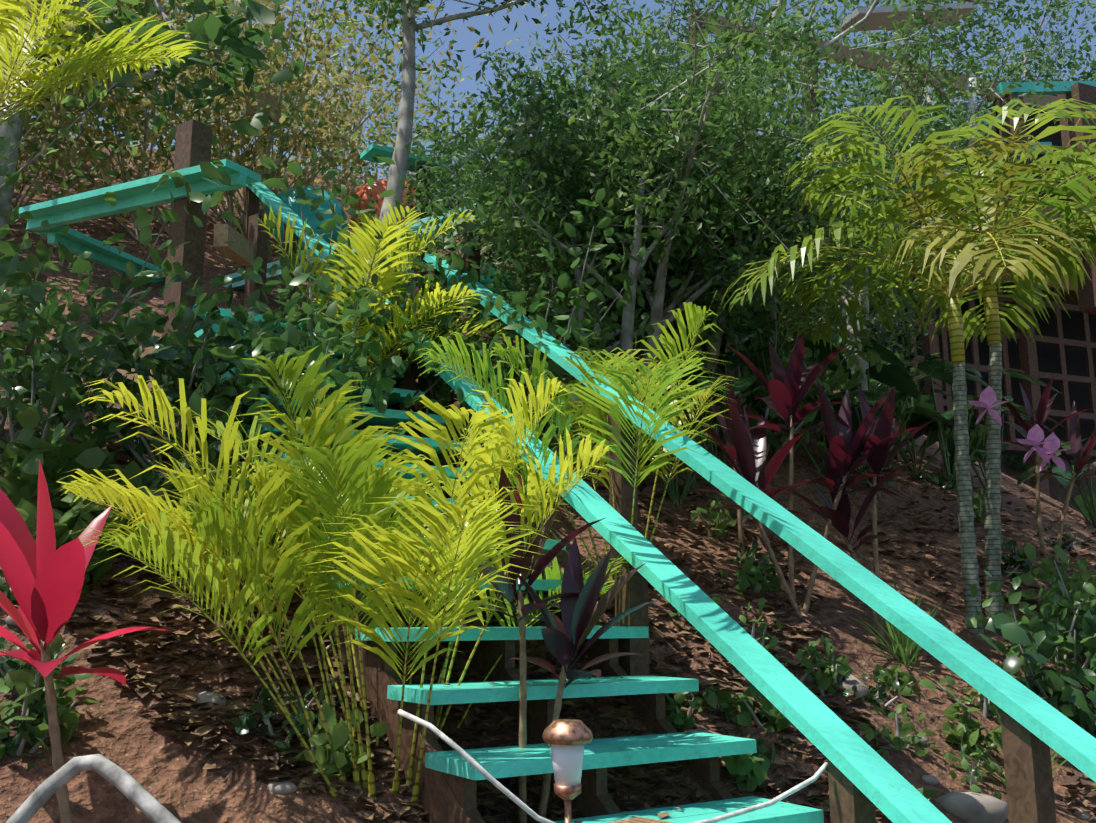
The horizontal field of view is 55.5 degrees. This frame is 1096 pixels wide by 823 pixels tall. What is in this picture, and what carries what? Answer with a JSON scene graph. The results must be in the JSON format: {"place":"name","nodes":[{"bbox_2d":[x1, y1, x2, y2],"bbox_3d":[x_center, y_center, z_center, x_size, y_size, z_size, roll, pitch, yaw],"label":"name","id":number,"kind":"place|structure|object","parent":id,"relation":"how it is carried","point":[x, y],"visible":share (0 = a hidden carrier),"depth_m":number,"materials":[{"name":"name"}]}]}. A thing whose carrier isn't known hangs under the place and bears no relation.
{"place":"outdoors","nodes":[
{"label":"outdoors","id":0,"kind":"place"},
{"bbox_2d":[0,136,1095,822],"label":"hillside ground","id":1,"kind":"structure","parent":0,"point":[168,772],"depth_m":4.09,"materials":[{"name":"soil"}]},
{"bbox_2d":[0,0,46,255],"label":"tree trunk","id":2,"kind":"object","parent":1,"relation":"on","point":[15,132],"visible":0.32,"depth_m":7.48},
{"bbox_2d":[0,673,78,772],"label":"groundcover","id":3,"kind":"object","parent":1,"relation":"on","point":[26,726],"visible":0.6,"depth_m":2.91,"materials":[{"name":"green plant"}]},
{"bbox_2d":[0,634,91,723],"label":"groundcover","id":4,"kind":"object","parent":1,"relation":"on","point":[56,644],"visible":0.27,"depth_m":3.02,"materials":[{"name":"green plant"}]},
{"bbox_2d":[0,669,100,759],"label":"groundcover","id":5,"kind":"object","parent":1,"relation":"on","point":[21,680],"visible":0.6,"depth_m":2.93,"materials":[{"name":"green plant"}]},
{"bbox_2d":[0,406,118,518],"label":"shrub","id":6,"kind":"object","parent":1,"relation":"on","point":[17,483],"visible":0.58,"depth_m":4.08,"materials":[{"name":"green plant"}]},
{"bbox_2d":[0,482,125,587],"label":"shrub","id":7,"kind":"object","parent":1,"relation":"on","point":[71,522],"visible":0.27,"depth_m":3.77,"materials":[{"name":"green plant"}]},
{"bbox_2d":[0,459,168,822],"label":"ti plant","id":8,"kind":"object","parent":1,"relation":"on","point":[44,577],"visible":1,"depth_m":2.64,"materials":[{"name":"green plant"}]},
{"bbox_2d":[1,0,174,217],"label":"dry scrub","id":9,"kind":"object","parent":1,"relation":"on","point":[66,160],"visible":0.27,"depth_m":8.27,"materials":[{"name":"green plant"}]},
{"bbox_2d":[6,754,180,822],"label":"grey hose","id":10,"kind":"object","parent":1,"relation":"on","point":[142,799],"visible":1,"depth_m":2.10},
{"bbox_2d":[0,0,210,123],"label":"palm tree","id":11,"kind":"object","parent":1,"relation":"on","point":[102,48],"visible":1,"depth_m":5.01,"materials":[{"name":"plant"}]},
{"bbox_2d":[2,4,224,221],"bbox_3d":[-4.656,-2.800,7.734,3.978,3.377,3.584,0,-11,2],"label":"dry scrub","id":12,"kind":"object","parent":1,"relation":"on","point":[73,153],"visible":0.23,"depth_m":8.12,"materials":[{"name":"green plant"}]},
{"bbox_2d":[0,241,237,484],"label":"shrub","id":13,"kind":"object","parent":1,"relation":"on","point":[59,385],"visible":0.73,"depth_m":4.25,"materials":[{"name":"green plant"}]},
{"bbox_2d":[0,136,243,459],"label":"shrub","id":14,"kind":"object","parent":1,"relation":"on","point":[144,219],"visible":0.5,"depth_m":4.52,"materials":[{"name":"green plant"}]},
{"bbox_2d":[72,450,197,555],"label":"shrub","id":15,"kind":"object","parent":1,"relation":"on","point":[131,469],"visible":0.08,"depth_m":4.22,"materials":[{"name":"green plant"}]},
{"bbox_2d":[0,0,272,224],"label":"dry scrub","id":16,"kind":"object","parent":1,"relation":"on","point":[122,90],"visible":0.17,"depth_m":8.45,"materials":[{"name":"green plant"}]},
{"bbox_2d":[0,0,295,276],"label":"shrub","id":17,"kind":"object","parent":1,"relation":"on","point":[66,99],"visible":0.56,"depth_m":7.53,"materials":[{"name":"green plant"}]},
{"bbox_2d":[1,0,295,240],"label":"dry scrub","id":18,"kind":"object","parent":1,"relation":"on","point":[145,102],"visible":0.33,"depth_m":8.61,"materials":[{"name":"green plant"}]},
{"bbox_2d":[6,0,303,150],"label":"broadleaf canopy","id":19,"kind":"object","parent":1,"relation":"on","point":[207,28],"visible":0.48,"depth_m":7.35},
{"bbox_2d":[0,256,310,481],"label":"shrub","id":20,"kind":"object","parent":1,"relation":"on","point":[102,432],"visible":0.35,"depth_m":4.50,"materials":[{"name":"green plant"}]},
{"bbox_2d":[1,0,437,234],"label":"tree","id":21,"kind":"object","parent":1,"relation":"on","point":[112,109],"visible":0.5,"depth_m":9.18,"materials":[{"name":"green plant"}]},
{"bbox_2d":[21,0,426,231],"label":"tree","id":22,"kind":"object","parent":1,"relation":"on","point":[317,58],"visible":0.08,"depth_m":10.52,"materials":[{"name":"green plant"}]},
{"bbox_2d":[2,119,480,406],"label":"railing posts","id":23,"kind":"object","parent":1,"relation":"on","point":[193,145],"visible":0.1,"depth_m":5.91,"materials":[{"name":"brown wood"}]},
{"bbox_2d":[88,91,280,394],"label":"deck fascia","id":24,"kind":"structure","parent":23,"relation":"attached to","point":[239,251],"depth_m":6.65,"materials":[{"name":"beige wood"}]},
{"bbox_2d":[18,143,469,282],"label":"deck cap rails","id":25,"kind":"object","parent":1,"relation":"on","point":[88,205],"visible":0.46,"depth_m":6.30,"materials":[{"name":"teal paint"}]},
{"bbox_2d":[69,0,453,237],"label":"tree","id":26,"kind":"object","parent":1,"relation":"on","point":[311,95],"visible":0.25,"depth_m":10.10,"materials":[{"name":"green plant"}]},
{"bbox_2d":[40,0,492,238],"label":"tree","id":27,"kind":"object","parent":1,"relation":"on","point":[323,92],"visible":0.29,"depth_m":10.04,"materials":[{"name":"green plant"}]},
{"bbox_2d":[121,0,434,205],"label":"dry scrub","id":28,"kind":"object","parent":1,"relation":"on","point":[316,181],"visible":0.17,"depth_m":11.87,"materials":[{"name":"green plant"}]},
{"bbox_2d":[229,675,339,747],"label":"groundcover","id":29,"kind":"object","parent":1,"relation":"on","point":[245,720],"visible":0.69,"depth_m":3.18,"materials":[{"name":"green plant"}]},
{"bbox_2d":[133,270,450,475],"bbox_3d":[-1.166,-0.110,5.087,1.341,1.233,1.968,0,-11,2],"label":"shrub","id":30,"kind":"object","parent":1,"relation":"on","point":[288,337],"visible":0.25,"depth_m":4.55,"materials":[{"name":"green plant"}]},
{"bbox_2d":[156,270,427,485],"bbox_3d":[-1.309,-0.045,5.021,1.188,1.262,1.640,7,-13,-32],"label":"shrub","id":31,"kind":"object","parent":1,"relation":"on","point":[334,344],"visible":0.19,"depth_m":4.71,"materials":[{"name":"green plant"}]},
{"bbox_2d":[266,186,346,250],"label":"shrub","id":32,"kind":"object","parent":1,"relation":"on","point":[293,204],"visible":0.33,"depth_m":9.48,"materials":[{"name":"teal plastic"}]},
{"bbox_2d":[186,147,462,460],"bbox_3d":[-0.996,-0.547,5.321,1.415,1.754,1.340,-8,-14,36],"label":"shrub","id":33,"kind":"object","parent":1,"relation":"on","point":[361,302],"visible":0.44,"depth_m":5.25,"materials":[{"name":"green plant"}]},
{"bbox_2d":[108,0,540,231],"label":"tree","id":34,"kind":"object","parent":1,"relation":"on","point":[241,157],"visible":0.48,"depth_m":9.48,"materials":[{"name":"green plant"}]},
{"bbox_2d":[280,701,386,782],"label":"groundcover","id":35,"kind":"object","parent":1,"relation":"on","point":[338,750],"visible":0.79,"depth_m":3.08,"materials":[{"name":"green plant"}]},
{"bbox_2d":[53,345,648,806],"bbox_3d":[-0.586,0.579,3.339,1.961,1.495,1.895,0,-11,2],"label":"areca palm clump","id":36,"kind":"object","parent":1,"relation":"on","point":[345,485],"visible":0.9,"depth_m":3.00,"materials":[{"name":"plant"}]},
{"bbox_2d":[212,201,495,289],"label":"pale landing rails","id":37,"kind":"object","parent":1,"relation":"on","point":[237,283],"visible":0.07,"depth_m":7.47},
{"bbox_2d":[237,0,477,191],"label":"dry scrub","id":38,"kind":"object","parent":1,"relation":"on","point":[423,58],"visible":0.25,"depth_m":14.43,"materials":[{"name":"green plant"}]},
{"bbox_2d":[256,201,512,399],"bbox_3d":[-0.864,-0.462,5.721,1.386,1.502,2.151,0,-11,2],"label":"areca palm","id":39,"kind":"object","parent":1,"relation":"on","point":[363,244],"visible":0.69,"depth_m":5.30,"materials":[{"name":"plant"}]},
{"bbox_2d":[261,223,543,429],"bbox_3d":[-0.887,-0.445,6.045,1.688,1.377,1.219,-11,-16,45],"label":"shrub","id":40,"kind":"object","parent":1,"relation":"on","point":[457,263],"visible":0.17,"depth_m":5.85,"materials":[{"name":"green plant"}]},
{"bbox_2d":[364,202,530,440],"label":"shrub","id":41,"kind":"object","parent":1,"relation":"on","point":[471,276],"visible":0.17,"depth_m":5.99,"materials":[{"name":"green plant"}]},
{"bbox_2d":[192,318,734,822],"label":"stair stringers","id":42,"kind":"object","parent":1,"relation":"on","point":[446,798],"visible":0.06,"depth_m":3.37,"materials":[{"name":"brown wood"}]},
{"bbox_2d":[192,304,823,822],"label":"stair treads","id":43,"kind":"object","parent":42,"relation":"on","point":[536,758],"visible":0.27,"depth_m":3.20,"materials":[{"name":"teal paint"}]},
{"bbox_2d":[285,0,672,429],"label":"tree","id":44,"kind":"object","parent":1,"relation":"on","point":[407,67],"visible":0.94,"depth_m":6.48,"materials":[{"name":"green plant"}]},
{"bbox_2d":[336,37,672,315],"bbox_3d":[-0.239,-1.311,7.926,2.098,3.123,2.646,9,-15,-40],"label":"tree","id":45,"kind":"object","parent":1,"relation":"on","point":[535,75],"visible":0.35,"depth_m":7.93,"materials":[{"name":"green plant"}]},
{"bbox_2d":[351,46,683,413],"bbox_3d":[0.175,-0.910,7.733,2.587,2.834,2.745,-10,-15,41],"label":"slender tree","id":46,"kind":"object","parent":1,"relation":"on","point":[535,125],"visible":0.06,"depth_m":7.12,"materials":[{"name":"green plant"}]},
{"bbox_2d":[408,273,636,479],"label":"shrub","id":47,"kind":"object","parent":1,"relation":"on","point":[518,298],"visible":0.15,"depth_m":5.37,"materials":[{"name":"green plant"}]},
{"bbox_2d":[384,11,660,243],"bbox_3d":[-0.229,-2.545,10.633,2.959,3.663,2.629,0,-11,2],"label":"tree","id":48,"kind":"object","parent":1,"relation":"on","point":[499,60],"visible":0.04,"depth_m":10.45,"materials":[{"name":"green plant"}]},
{"bbox_2d":[5,615,1089,822],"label":"rocks","id":49,"kind":"object","parent":1,"relation":"on","point":[971,807],"visible":0.35,"depth_m":3.52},
{"bbox_2d":[2,444,1095,822],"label":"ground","id":50,"kind":"structure","parent":1,"relation":"on","point":[356,796],"depth_m":3.52,"materials":[{"name":"soil"}]},
{"bbox_2d":[438,467,660,822],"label":"ti plant","id":51,"kind":"object","parent":1,"relation":"on","point":[581,613],"visible":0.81,"depth_m":3.17,"materials":[{"name":"purple plant"}]},
{"bbox_2d":[445,168,681,474],"bbox_3d":[0.116,-0.374,5.926,1.291,1.702,1.504,-6,-13,29],"label":"shrub","id":52,"kind":"object","parent":1,"relation":"on","point":[609,325],"visible":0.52,"depth_m":5.69,"materials":[{"name":"green plant"}]},
{"bbox_2d":[542,719,592,822],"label":"path light","id":53,"kind":"object","parent":1,"relation":"on","point":[567,732],"visible":0.92,"depth_m":2.19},
{"bbox_2d":[551,744,583,785],"bbox_3d":[0.042,0.750,2.218,0.072,0.085,0.072,0,-11,2],"label":"lamp shade","id":54,"kind":"object","parent":53,"relation":"attached to","point":[567,761],"visible":0.88,"depth_m":2.19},
{"bbox_2d":[413,302,740,599],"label":"areca palm between rails","id":55,"kind":"object","parent":1,"relation":"on","point":[626,375],"visible":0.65,"depth_m":4.48,"materials":[{"name":"plant"}]},
{"bbox_2d":[377,0,913,439],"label":"tree","id":56,"kind":"object","parent":1,"relation":"on","point":[657,311],"visible":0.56,"depth_m":6.29,"materials":[{"name":"green plant"}]},
{"bbox_2d":[241,186,1056,822],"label":"railing posts","id":57,"kind":"object","parent":1,"relation":"on","point":[1029,776],"visible":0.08,"depth_m":3.02,"materials":[{"name":"wood"}]},
{"bbox_2d":[449,22,866,447],"bbox_3d":[0.587,-0.791,6.384,2.381,2.767,2.918,0,-11,2],"label":"slender tree","id":58,"kind":"object","parent":1,"relation":"on","point":[636,268],"visible":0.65,"depth_m":5.96,"materials":[{"name":"green plant"}]},
{"bbox_2d":[477,0,846,158],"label":"canopy trees","id":59,"kind":"object","parent":1,"relation":"on","point":[607,34],"depth_m":12.14,"materials":[{"name":"green plant"}]},
{"bbox_2d":[246,181,1095,822],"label":"handrail boards","id":60,"kind":"object","parent":1,"relation":"on","point":[878,781],"visible":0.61,"depth_m":3.46,"materials":[{"name":"wood"}]},
{"bbox_2d":[397,709,828,822],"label":"white cable","id":61,"kind":"object","parent":60,"relation":"attached to","point":[500,786],"visible":1,"depth_m":2.54,"materials":[{"name":"plastic"}]},
{"bbox_2d":[592,380,779,503],"bbox_3d":[0.752,0.233,6.158,1.229,0.777,0.619,2,-11,-8],"label":"aroid","id":62,"kind":"object","parent":1,"relation":"on","point":[770,439],"visible":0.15,"depth_m":6.02,"materials":[{"name":"green plant"}]},
{"bbox_2d":[454,77,924,450],"bbox_3d":[0.732,-0.901,6.612,2.426,2.888,2.303,3,-12,-16],"label":"slender tree","id":63,"kind":"object","parent":1,"relation":"on","point":[719,333],"visible":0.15,"depth_m":6.54,"materials":[{"name":"green plant"}]},
{"bbox_2d":[487,0,898,167],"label":"tree","id":64,"kind":"object","parent":1,"relation":"on","point":[685,15],"visible":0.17,"depth_m":10.56,"materials":[{"name":"green plant"}]},
{"bbox_2d":[632,367,756,463],"bbox_3d":[0.810,0.096,6.259,0.882,0.822,1.430,-2,-11,10],"label":"aroid","id":65,"kind":"object","parent":1,"relation":"on","point":[742,384],"visible":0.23,"depth_m":6.25,"materials":[{"name":"green plant"}]},
{"bbox_2d":[468,0,985,446],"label":"tree","id":66,"kind":"object","parent":1,"relation":"on","point":[710,330],"visible":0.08,"depth_m":7.04,"materials":[{"name":"green plant"}]},
{"bbox_2d":[686,382,777,559],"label":"ti plant","id":67,"kind":"object","parent":1,"relation":"on","point":[730,449],"visible":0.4,"depth_m":5.39,"materials":[{"name":"red plant"}]},
{"bbox_2d":[534,99,936,455],"bbox_3d":[1.140,-0.663,7.130,2.505,2.505,3.109,0,-11,2],"label":"slender tree","id":68,"kind":"object","parent":1,"relation":"on","point":[793,200],"visible":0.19,"depth_m":6.52,"materials":[{"name":"green plant"}]},
{"bbox_2d":[724,734,774,792],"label":"groundcover","id":69,"kind":"object","parent":1,"relation":"on","point":[752,770],"visible":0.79,"depth_m":3.37,"materials":[{"name":"green plant"}]},
{"bbox_2d":[720,545,781,596],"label":"groundcover","id":70,"kind":"object","parent":1,"relation":"on","point":[749,575],"visible":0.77,"depth_m":4.91,"materials":[{"name":"green plant"}]},
{"bbox_2d":[607,0,899,340],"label":"tree","id":71,"kind":"object","parent":1,"relation":"on","point":[676,42],"visible":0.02,"depth_m":9.49,"materials":[{"name":"green plant"}]},
{"bbox_2d":[716,682,791,743],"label":"groundcover","id":72,"kind":"object","parent":1,"relation":"on","point":[769,710],"visible":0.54,"depth_m":3.76,"materials":[{"name":"green plant"}]},
{"bbox_2d":[682,250,881,467],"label":"shrub","id":73,"kind":"object","parent":1,"relation":"on","point":[757,390],"visible":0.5,"depth_m":6.64,"materials":[{"name":"green plant"}]},
{"bbox_2d":[622,34,967,448],"bbox_3d":[1.375,-0.984,7.359,3.172,3.046,2.061,-7,-13,31],"label":"slender tree","id":74,"kind":"object","parent":1,"relation":"on","point":[797,86],"visible":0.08,"depth_m":6.98,"materials":[{"name":"green plant"}]},
{"bbox_2d":[690,329,925,616],"bbox_3d":[1.161,0.298,4.986,1.173,1.443,0.802,0,-11,2],"label":"ti plant","id":75,"kind":"object","parent":1,"relation":"on","point":[789,388],"visible":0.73,"depth_m":4.90,"materials":[{"name":"red plant"}]},
{"bbox_2d":[712,319,907,466],"bbox_3d":[1.488,-0.043,7.130,1.653,1.008,1.291,8,-14,-36],"label":"aroid","id":76,"kind":"object","parent":1,"relation":"on","point":[745,331],"visible":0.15,"depth_m":6.99,"materials":[{"name":"green plant"}]},
{"bbox_2d":[795,635,854,696],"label":"groundcover","id":77,"kind":"object","parent":1,"relation":"on","point":[825,678],"visible":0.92,"depth_m":4.18,"materials":[{"name":"green plant"}]},
{"bbox_2d":[754,388,896,477],"bbox_3d":[1.732,0.182,6.979,1.202,0.699,1.205,-5,-12,26],"label":"aroid","id":78,"kind":"object","parent":1,"relation":"on","point":[872,398],"visible":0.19,"depth_m":6.93,"materials":[{"name":"green plant"}]},
{"bbox_2d":[772,382,937,638],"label":"ti plant","id":79,"kind":"object","parent":1,"relation":"on","point":[839,517],"visible":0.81,"depth_m":4.93,"materials":[{"name":"red plant"}]},
{"bbox_2d":[657,0,1095,193],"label":"tree","id":80,"kind":"object","parent":1,"relation":"on","point":[859,23],"visible":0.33,"depth_m":11.00,"materials":[{"name":"green plant"}]},
{"bbox_2d":[720,0,1054,401],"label":"tree","id":81,"kind":"object","parent":1,"relation":"on","point":[862,364],"visible":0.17,"depth_m":8.17,"materials":[{"name":"green plant"}]},
{"bbox_2d":[688,9,1095,495],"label":"house frame","id":82,"kind":"object","parent":1,"relation":"on","point":[1084,305],"visible":0.17,"depth_m":14.74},
{"bbox_2d":[705,13,1074,291],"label":"house beams","id":83,"kind":"structure","parent":82,"relation":"attached to","point":[1045,100],"depth_m":14.97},
{"bbox_2d":[833,2,977,147],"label":"house roof","id":84,"kind":"structure","parent":82,"relation":"on","point":[877,19],"depth_m":14.15,"materials":[{"name":"brown metal"}]},
{"bbox_2d":[795,81,1095,202],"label":"house trim","id":85,"kind":"structure","parent":82,"relation":"attached to","point":[1059,88],"depth_m":14.55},
{"bbox_2d":[860,703,936,757],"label":"groundcover","id":86,"kind":"object","parent":1,"relation":"on","point":[903,731],"visible":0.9,"depth_m":3.85,"materials":[{"name":"green plant"}]},
{"bbox_2d":[816,358,987,483],"bbox_3d":[2.169,0.105,6.988,1.322,0.928,1.172,-2,-11,12],"label":"aroid","id":87,"kind":"object","parent":1,"relation":"on","point":[897,377],"visible":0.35,"depth_m":7.02,"materials":[{"name":"green plant"}]},
{"bbox_2d":[710,96,1095,635],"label":"christmas palm","id":88,"kind":"object","parent":1,"relation":"on","point":[952,294],"visible":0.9,"depth_m":5.26,"materials":[{"name":"plant"}]},
{"bbox_2d":[846,574,963,668],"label":"grass tuft","id":89,"kind":"object","parent":1,"relation":"on","point":[906,646],"visible":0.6,"depth_m":4.60,"materials":[{"name":"green plant"}]},
{"bbox_2d":[727,0,1095,315],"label":"canopy","id":90,"kind":"object","parent":1,"relation":"on","point":[980,24],"visible":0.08,"depth_m":18.09,"materials":[{"name":"green plant"}]},
{"bbox_2d":[839,382,1002,472],"bbox_3d":[2.649,0.175,7.760,1.309,0.677,1.052,6,-13,-29],"label":"aroid","id":91,"kind":"object","parent":1,"relation":"on","point":[926,401],"visible":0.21,"depth_m":7.74,"materials":[{"name":"green plant"}]},
{"bbox_2d":[776,98,1095,618],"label":"christmas palm","id":92,"kind":"object","parent":1,"relation":"on","point":[994,323],"visible":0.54,"depth_m":5.42,"materials":[{"name":"plant"}]},
{"bbox_2d":[930,728,1005,799],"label":"groundcover","id":93,"kind":"object","parent":1,"relation":"on","point":[973,778],"visible":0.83,"depth_m":3.72,"materials":[{"name":"green plant"}]},
{"bbox_2d":[941,700,1002,759],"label":"groundcover","id":94,"kind":"object","parent":1,"relation":"on","point":[968,725],"visible":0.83,"depth_m":4.00,"materials":[{"name":"green plant"}]},
{"bbox_2d":[910,396,1049,490],"bbox_3d":[3.247,0.336,8.043,0.848,0.852,1.305,0,-11,2],"label":"aroid","id":95,"kind":"object","parent":1,"relation":"on","point":[980,450],"visible":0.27,"depth_m":7.92,"materials":[{"name":"green plant"}]},
{"bbox_2d":[899,369,1066,489],"bbox_3d":[3.018,0.169,7.632,1.167,0.881,1.052,0,-11,2],"label":"aroid","id":96,"kind":"object","parent":1,"relation":"on","point":[917,420],"visible":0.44,"depth_m":7.61,"materials":[{"name":"green plant"}]},
{"bbox_2d":[932,108,1095,306],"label":"christmas palm","id":97,"kind":"object","parent":1,"relation":"on","point":[1051,213],"visible":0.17,"depth_m":6.88,"materials":[{"name":"plant"}]},
{"bbox_2d":[939,0,1095,190],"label":"tree","id":98,"kind":"object","parent":1,"relation":"on","point":[1043,54],"visible":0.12,"depth_m":21.53,"materials":[{"name":"green plant"}]},
{"bbox_2d":[965,570,1095,703],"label":"plant","id":99,"kind":"object","parent":1,"relation":"on","point":[1059,657],"visible":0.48,"depth_m":4.64,"materials":[{"name":"green plant"}]},
{"bbox_2d":[979,610,1095,737],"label":"plant","id":100,"kind":"object","parent":1,"relation":"on","point":[1083,716],"visible":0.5,"depth_m":4.26,"materials":[{"name":"green plant"}]},
{"bbox_2d":[982,376,1095,561],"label":"ti plant","id":101,"kind":"object","parent":1,"relation":"on","point":[1081,457],"visible":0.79,"depth_m":6.57,"materials":[{"name":"red plant"}]},
{"bbox_2d":[1015,542,1095,651],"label":"plant","id":102,"kind":"object","parent":1,"relation":"on","point":[1049,573],"visible":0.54,"depth_m":5.17,"materials":[{"name":"green plant"}]},
{"bbox_2d":[1017,438,1095,527],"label":"ti plant","id":103,"kind":"object","parent":1,"relation":"on","point":[1085,503],"visible":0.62,"depth_m":9.10,"materials":[{"name":"green plant"}]},
{"bbox_2d":[31,0,1095,267],"label":"sky","id":104,"kind":"structure","parent":0,"point":[466,39],"materials":[{"name":"blue"}]},
{"bbox_2d":[792,81,1095,460],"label":"lattice","id":105,"kind":"object","parent":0,"point":[1048,359],"depth_m":16.04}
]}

